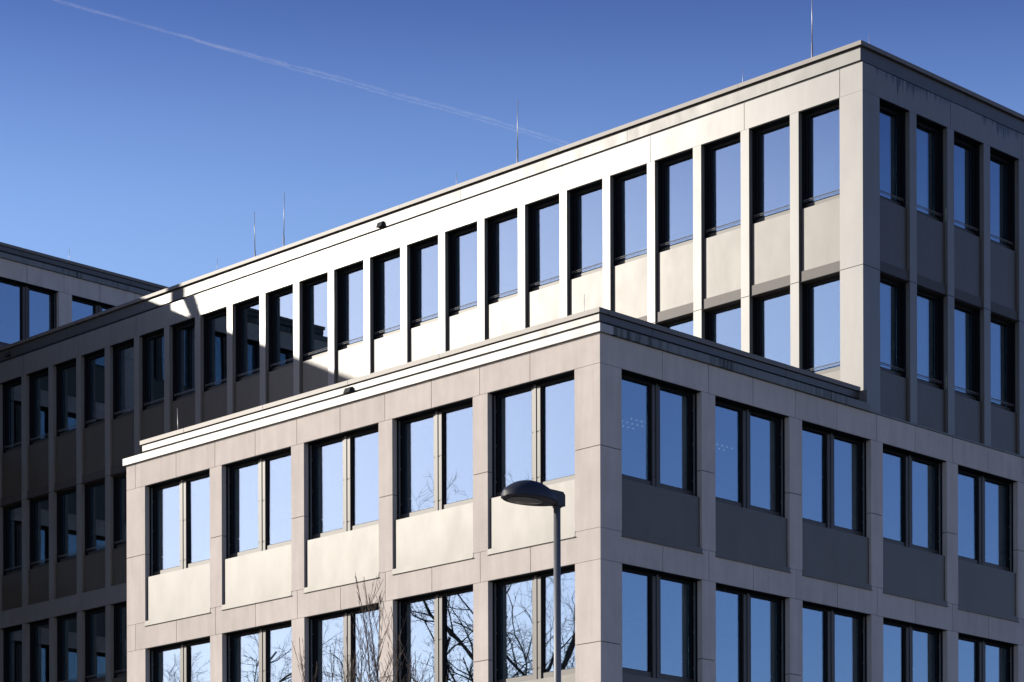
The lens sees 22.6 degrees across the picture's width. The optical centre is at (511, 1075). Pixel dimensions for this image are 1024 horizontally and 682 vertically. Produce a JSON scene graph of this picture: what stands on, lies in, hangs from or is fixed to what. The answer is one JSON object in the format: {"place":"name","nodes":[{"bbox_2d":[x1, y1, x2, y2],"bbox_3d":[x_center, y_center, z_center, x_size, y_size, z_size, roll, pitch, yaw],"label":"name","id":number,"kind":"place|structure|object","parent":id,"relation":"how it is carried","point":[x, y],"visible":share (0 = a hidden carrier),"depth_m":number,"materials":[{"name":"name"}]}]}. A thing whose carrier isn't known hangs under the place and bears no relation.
{"place":"outdoors","nodes":[
{"label":"outdoors","id":0,"kind":"place"},
{"bbox_2d":[0,0,1023,286],"label":"sky","id":1,"kind":"structure","parent":0,"point":[144,140],"materials":[{"name":"blue"}]},
{"bbox_2d":[517,100,517,162],"bbox_3d":[0.127,-22.047,60.732,0.251,2.067,0.251,0,0,0],"label":"lightning rod","id":2,"kind":"object","parent":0,"point":[517,131],"visible":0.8,"depth_m":60.72,"materials":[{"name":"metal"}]},
{"bbox_3d":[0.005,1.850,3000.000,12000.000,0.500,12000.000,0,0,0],"label":"ground","id":3,"kind":"structure","parent":0,"visible":0},
{"bbox_2d":[0,242,167,681],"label":"office building","id":4,"kind":"structure","parent":3,"relation":"on","point":[40,292],"depth_m":78.60,"materials":[{"name":"stone"}]},
{"bbox_2d":[10,399,47,445],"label":"window","id":5,"kind":"structure","parent":4,"relation":"in","point":[12,402],"depth_m":77.31,"materials":[{"name":"black metal"}]},
{"bbox_2d":[0,276,58,345],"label":"window","id":6,"kind":"structure","parent":4,"relation":"in","point":[24,288],"depth_m":77.37,"materials":[{"name":"black metal"}]},
{"bbox_2d":[11,520,48,568],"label":"window","id":7,"kind":"structure","parent":4,"relation":"in","point":[13,522],"depth_m":77.33,"materials":[{"name":"black metal"}]},
{"bbox_2d":[11,640,48,681],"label":"window","id":8,"kind":"structure","parent":4,"relation":"in","point":[13,642],"depth_m":77.31,"materials":[{"name":"black metal"}]},
{"bbox_2d":[72,295,114,313],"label":"window","id":9,"kind":"structure","parent":4,"relation":"in","point":[97,306],"depth_m":79.20,"materials":[{"name":"black metal"}]},
{"bbox_2d":[93,534,98,550],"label":"window","id":10,"kind":"structure","parent":4,"relation":"in","point":[95,537],"depth_m":79.22,"materials":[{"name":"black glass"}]},
{"bbox_2d":[93,651,98,677],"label":"window","id":11,"kind":"structure","parent":4,"relation":"in","point":[95,654],"depth_m":79.20,"materials":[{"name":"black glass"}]},
{"bbox_2d":[291,626,373,681],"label":"young tree","id":12,"kind":"object","parent":3,"relation":"on","point":[332,666],"visible":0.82,"depth_m":40.75,"materials":[{"name":"brown plant"}]},
{"bbox_2d":[328,573,428,681],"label":"young tree","id":13,"kind":"object","parent":3,"relation":"on","point":[377,665],"visible":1,"depth_m":39.64,"materials":[{"name":"brown plant"}]},
{"bbox_2d":[391,649,457,681],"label":"young tree","id":14,"kind":"object","parent":3,"relation":"on","point":[422,670],"visible":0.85,"depth_m":40.86,"materials":[{"name":"brown plant"}]},
{"bbox_2d":[0,40,1023,681],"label":"office building","id":15,"kind":"structure","parent":3,"relation":"on","point":[852,214],"depth_m":59.02,"materials":[{"name":"concrete"}]},
{"bbox_2d":[1,377,20,452],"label":"window","id":16,"kind":"structure","parent":15,"relation":"in","point":[6,385],"depth_m":75.43,"materials":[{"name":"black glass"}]},
{"bbox_2d":[0,500,21,575],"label":"window","id":17,"kind":"structure","parent":15,"relation":"in","point":[6,511],"depth_m":75.45,"materials":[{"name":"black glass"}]},
{"bbox_2d":[2,624,21,681],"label":"window","id":18,"kind":"structure","parent":15,"relation":"in","point":[7,631],"depth_m":75.45,"materials":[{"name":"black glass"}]},
{"bbox_2d":[27,368,48,444],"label":"window","id":19,"kind":"structure","parent":15,"relation":"in","point":[33,376],"depth_m":74.48,"materials":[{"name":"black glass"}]},
{"bbox_2d":[27,618,48,681],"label":"window","id":20,"kind":"structure","parent":15,"relation":"in","point":[34,625],"depth_m":74.48,"materials":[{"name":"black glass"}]},
{"bbox_2d":[28,493,48,568],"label":"window","id":21,"kind":"structure","parent":15,"relation":"in","point":[32,504],"depth_m":74.48,"materials":[{"name":"black metal"}]},
{"bbox_2d":[54,358,75,436],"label":"window","id":22,"kind":"structure","parent":15,"relation":"in","point":[60,367],"depth_m":73.52,"materials":[{"name":"black metal"}]},
{"bbox_2d":[54,485,76,562],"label":"window","id":23,"kind":"structure","parent":15,"relation":"in","point":[61,554],"depth_m":73.52,"materials":[{"name":"black metal"}]},
{"bbox_2d":[55,612,76,681],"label":"window","id":24,"kind":"structure","parent":15,"relation":"in","point":[61,619],"depth_m":73.52,"materials":[{"name":"black metal"}]},
{"bbox_2d":[82,348,104,427],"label":"window","id":25,"kind":"structure","parent":15,"relation":"in","point":[88,358],"depth_m":72.56,"materials":[{"name":"black metal"}]},
{"bbox_2d":[82,477,104,555],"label":"window","id":26,"kind":"structure","parent":15,"relation":"in","point":[89,547],"depth_m":72.56,"materials":[{"name":"black metal"}]},
{"bbox_2d":[84,606,105,681],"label":"window","id":27,"kind":"structure","parent":15,"relation":"in","point":[89,613],"depth_m":72.56,"materials":[{"name":"black metal"}]},
{"bbox_2d":[110,471,126,548],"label":"window","id":28,"kind":"structure","parent":15,"relation":"in","point":[117,540],"depth_m":71.61,"materials":[{"name":"black metal"}]},
{"bbox_2d":[111,601,126,677],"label":"window","id":29,"kind":"structure","parent":15,"relation":"in","point":[118,607],"depth_m":71.61,"materials":[{"name":"black metal"}]},
{"bbox_2d":[110,338,133,419],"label":"window","id":30,"kind":"structure","parent":15,"relation":"in","point":[117,348],"depth_m":71.61,"materials":[{"name":"black metal"}]},
{"bbox_2d":[139,328,163,410],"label":"window","id":31,"kind":"structure","parent":15,"relation":"in","point":[146,359],"depth_m":70.64,"materials":[{"name":"black metal"}]},
{"bbox_2d":[171,318,194,400],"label":"window","id":32,"kind":"structure","parent":15,"relation":"in","point":[177,328],"depth_m":69.68,"materials":[{"name":"black metal"}]},
{"bbox_2d":[201,307,226,391],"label":"window","id":33,"kind":"structure","parent":15,"relation":"in","point":[208,317],"depth_m":68.73,"materials":[{"name":"black metal"}]},
{"bbox_2d":[233,296,259,381],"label":"window","id":34,"kind":"structure","parent":15,"relation":"in","point":[240,306],"depth_m":67.76,"materials":[{"name":"black metal"}]},
{"bbox_2d":[254,212,255,256],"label":"lightning rod","id":35,"kind":"object","parent":15,"relation":"on","point":[254,236],"visible":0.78,"depth_m":67.62,"materials":[{"name":"metal"}]},
{"bbox_2d":[266,284,292,371],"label":"window","id":36,"kind":"structure","parent":15,"relation":"in","point":[273,295],"depth_m":66.81,"materials":[{"name":"black metal"}]},
{"bbox_2d":[283,192,284,245],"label":"lightning rod","id":37,"kind":"object","parent":15,"relation":"on","point":[283,225],"visible":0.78,"depth_m":66.81,"materials":[{"name":"metal"}]},
{"bbox_2d":[300,272,327,361],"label":"window","id":38,"kind":"structure","parent":15,"relation":"in","point":[306,284],"depth_m":65.84,"materials":[{"name":"black metal"}]},
{"bbox_2d":[335,260,363,350],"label":"window frame","id":39,"kind":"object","parent":15,"relation":"in","point":[341,272],"depth_m":64.88,"materials":[{"name":"black metal"}]},
{"bbox_2d":[371,248,400,339],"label":"window frame","id":40,"kind":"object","parent":15,"relation":"in","point":[377,260],"depth_m":63.92,"materials":[{"name":"black metal"}]},
{"bbox_2d":[407,235,437,328],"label":"window frame","id":41,"kind":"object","parent":15,"relation":"in","point":[415,247],"depth_m":62.96,"materials":[{"name":"black metal"}]},
{"bbox_2d":[445,222,477,316],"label":"window frame","id":42,"kind":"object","parent":15,"relation":"in","point":[453,307],"depth_m":62.00,"materials":[{"name":"black metal"}]},
{"bbox_2d":[486,208,517,304],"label":"window frame","id":43,"kind":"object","parent":15,"relation":"in","point":[493,220],"depth_m":61.06,"materials":[{"name":"black metal"}]},
{"bbox_2d":[526,194,559,292],"bbox_3d":[0.809,-19.329,59.715,1.120,2.048,0.285,0,0,45],"label":"window frame","id":44,"kind":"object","parent":15,"relation":"in","point":[533,208],"depth_m":60.08,"materials":[{"name":"black metal"}]},
{"bbox_2d":[568,179,602,279],"bbox_3d":[1.769,-19.332,58.755,0.285,2.048,1.120,0,0,-45],"label":"window frame","id":45,"kind":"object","parent":15,"relation":"in","point":[575,193],"depth_m":59.12,"materials":[{"name":"black metal"}]},
{"bbox_2d":[611,164,646,265],"bbox_3d":[2.728,-19.334,57.796,1.120,2.048,0.285,0,0,45],"label":"window frame","id":46,"kind":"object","parent":15,"relation":"in","point":[618,179],"depth_m":58.17,"materials":[{"name":"black metal"}]},
{"bbox_2d":[656,148,692,252],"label":"window","id":47,"kind":"structure","parent":15,"relation":"in","point":[663,163],"depth_m":57.22,"materials":[{"name":"black metal"}]},
{"bbox_2d":[656,312,692,327],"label":"window frame","id":48,"kind":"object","parent":15,"relation":"in","point":[689,319],"depth_m":56.91,"materials":[{"name":"black metal"}]},
{"bbox_2d":[701,132,740,238],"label":"window","id":49,"kind":"structure","parent":15,"relation":"in","point":[709,148],"depth_m":56.25,"materials":[{"name":"black metal"}]},
{"bbox_2d":[702,299,740,341],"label":"window","id":50,"kind":"structure","parent":15,"relation":"in","point":[709,316],"depth_m":56.25,"materials":[{"name":"black metal"}]},
{"bbox_2d":[750,115,789,223],"bbox_3d":[5.605,-19.342,54.918,0.285,2.048,1.120,0,0,-45],"label":"window","id":51,"kind":"structure","parent":15,"relation":"in","point":[757,131],"depth_m":55.29,"materials":[{"name":"black metal"}]},
{"bbox_2d":[750,285,789,356],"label":"window","id":52,"kind":"structure","parent":15,"relation":"in","point":[757,303],"depth_m":55.29,"materials":[{"name":"black metal"}]},
{"bbox_2d":[811,16,812,56],"bbox_3d":[6.371,-22.054,54.488,0.251,2.047,0.251,0,0,0],"label":"lightning rod","id":53,"kind":"object","parent":15,"relation":"on","point":[812,39],"visible":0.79,"depth_m":54.48,"materials":[{"name":"metal"}]},
{"bbox_2d":[799,98,839,208],"bbox_3d":[6.552,-19.345,53.971,1.085,2.048,0.285,0,0,45],"label":"window","id":54,"kind":"structure","parent":15,"relation":"in","point":[807,114],"depth_m":54.33,"materials":[{"name":"black metal"}]},
{"bbox_2d":[799,271,839,374],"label":"window","id":55,"kind":"structure","parent":15,"relation":"in","point":[807,313],"depth_m":54.33,"materials":[{"name":"metal"}]},
{"bbox_2d":[880,98,907,207],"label":"window","id":56,"kind":"structure","parent":15,"relation":"in","point":[887,107],"depth_m":54.29,"materials":[{"name":"metal"}]},
{"bbox_2d":[880,271,908,377],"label":"window frame","id":57,"kind":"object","parent":15,"relation":"in","point":[900,289],"depth_m":54.29,"materials":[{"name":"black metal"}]},
{"bbox_2d":[916,114,946,222],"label":"window","id":58,"kind":"structure","parent":15,"relation":"in","point":[926,124],"depth_m":55.25,"materials":[{"name":"metal"}]},
{"bbox_2d":[917,284,946,389],"bbox_3d":[8.864,-15.751,54.880,0.285,2.048,1.109,0,0,45],"label":"window frame","id":59,"kind":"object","parent":15,"relation":"in","point":[938,305],"depth_m":55.25,"materials":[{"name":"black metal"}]},
{"bbox_2d":[954,131,982,236],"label":"window","id":60,"kind":"structure","parent":15,"relation":"in","point":[973,145],"depth_m":56.21,"materials":[{"name":"grey metal"}]},
{"bbox_2d":[954,298,983,401],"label":"window frame","id":61,"kind":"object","parent":15,"relation":"in","point":[974,390],"depth_m":56.22,"materials":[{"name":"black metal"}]},
{"bbox_2d":[990,147,1017,250],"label":"window","id":62,"kind":"structure","parent":15,"relation":"in","point":[1009,161],"depth_m":57.17,"materials":[{"name":"grey metal"}]},
{"bbox_2d":[991,311,1017,412],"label":"window frame","id":63,"kind":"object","parent":15,"relation":"in","point":[1009,402],"depth_m":57.17,"materials":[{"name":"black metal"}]},
{"bbox_2d":[123,307,1023,681],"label":"office building","id":64,"kind":"structure","parent":3,"relation":"on","point":[695,547],"depth_m":51.86,"materials":[{"name":"stone"}]},
{"bbox_2d":[146,469,209,575],"bbox_3d":[-7.197,-12.040,56.089,2.296,2.018,0.285,0,0,45],"label":"window","id":65,"kind":"structure","parent":64,"relation":"in","point":[184,482],"depth_m":56.16,"materials":[{"name":"grey metal"}]},
{"bbox_2d":[146,636,209,681],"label":"window","id":66,"kind":"structure","parent":64,"relation":"in","point":[184,646],"depth_m":56.14,"materials":[{"name":"grey metal"}]},
{"bbox_2d":[222,447,290,558],"bbox_3d":[-5.283,-12.046,54.176,2.296,2.018,0.285,0,0,45],"label":"window","id":67,"kind":"structure","parent":64,"relation":"in","point":[263,460],"depth_m":54.26,"materials":[{"name":"grey metal"}]},
{"bbox_2d":[223,620,291,681],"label":"window","id":68,"kind":"structure","parent":64,"relation":"in","point":[264,631],"depth_m":54.22,"materials":[{"name":"grey metal"}]},
{"bbox_2d":[305,423,378,539],"bbox_3d":[-3.370,-12.051,52.262,2.296,2.018,0.285,0,0,45],"label":"window frame","id":69,"kind":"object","parent":64,"relation":"in","point":[348,437],"depth_m":52.34,"materials":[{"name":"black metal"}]},
{"bbox_2d":[305,602,379,681],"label":"window","id":70,"kind":"structure","parent":64,"relation":"in","point":[347,615],"depth_m":52.35,"materials":[{"name":"metal"}]},
{"bbox_2d":[394,397,472,519],"bbox_3d":[-1.457,-12.057,50.349,2.296,2.018,0.285,0,0,45],"label":"window","id":71,"kind":"structure","parent":64,"relation":"in","point":[439,413],"depth_m":50.39,"materials":[{"name":"grey metal"}]},
{"bbox_2d":[395,584,472,681],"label":"window frame","id":72,"kind":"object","parent":64,"relation":"in","point":[440,597],"depth_m":50.38,"materials":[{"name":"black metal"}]},
{"bbox_2d":[488,370,574,497],"bbox_3d":[0.457,-12.062,48.436,0.285,2.018,2.296,0,0,-45],"label":"window","id":73,"kind":"structure","parent":64,"relation":"in","point":[538,387],"depth_m":48.48,"materials":[{"name":"metal"}]},
{"bbox_2d":[489,564,574,681],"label":"window","id":74,"kind":"structure","parent":64,"relation":"in","point":[539,637],"depth_m":48.49,"materials":[{"name":"black metal"}]},
{"bbox_2d":[622,369,700,495],"bbox_3d":[2.717,-12.068,48.380,2.258,2.018,0.285,0,0,-45],"label":"window","id":75,"kind":"structure","parent":64,"relation":"in","point":[653,386],"depth_m":48.43,"materials":[{"name":"black metal"}]},
{"bbox_2d":[622,563,700,681],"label":"window","id":76,"kind":"structure","parent":64,"relation":"in","point":[654,577],"depth_m":48.43,"materials":[{"name":"black metal"}]},
{"bbox_2d":[715,396,788,517],"bbox_3d":[4.599,-12.074,50.263,2.258,2.018,0.285,0,0,-45],"label":"window","id":77,"kind":"structure","parent":64,"relation":"in","point":[744,411],"depth_m":50.31,"materials":[{"name":"metal"}]},
{"bbox_2d":[716,583,787,681],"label":"window frame","id":78,"kind":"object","parent":64,"relation":"in","point":[744,595],"depth_m":50.31,"materials":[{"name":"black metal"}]},
{"bbox_2d":[802,420,869,536],"bbox_3d":[6.481,-12.079,52.144,0.285,2.018,2.258,0,0,45],"label":"window frame","id":79,"kind":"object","parent":64,"relation":"in","point":[828,434],"depth_m":52.20,"materials":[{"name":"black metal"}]},
{"bbox_2d":[803,601,870,681],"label":"window frame","id":80,"kind":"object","parent":64,"relation":"in","point":[828,612],"depth_m":52.21,"materials":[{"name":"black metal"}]},
{"bbox_2d":[883,443,945,554],"bbox_3d":[8.364,-12.084,54.025,0.285,2.018,2.258,0,0,45],"label":"window frame","id":81,"kind":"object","parent":64,"relation":"in","point":[906,456],"depth_m":54.08,"materials":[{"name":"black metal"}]},
{"bbox_2d":[883,617,946,681],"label":"window frame","id":82,"kind":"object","parent":64,"relation":"in","point":[907,628],"depth_m":54.10,"materials":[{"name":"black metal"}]},
{"bbox_2d":[958,465,1016,571],"bbox_3d":[10.246,-12.089,55.909,2.258,2.018,0.285,0,0,-45],"label":"window frame","id":83,"kind":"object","parent":64,"relation":"in","point":[980,477],"depth_m":56.00,"materials":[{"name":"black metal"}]},
{"bbox_2d":[958,632,1016,681],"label":"window frame","id":84,"kind":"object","parent":64,"relation":"in","point":[980,643],"depth_m":55.95,"materials":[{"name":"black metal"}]},
{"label":"pavement","id":85,"kind":"structure","parent":0,"visible":0},
{"bbox_2d":[501,480,564,681],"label":"street lamp","id":86,"kind":"object","parent":85,"relation":"on","point":[529,492],"visible":1,"depth_m":26.16,"materials":[{"name":"metal"}]}
]}

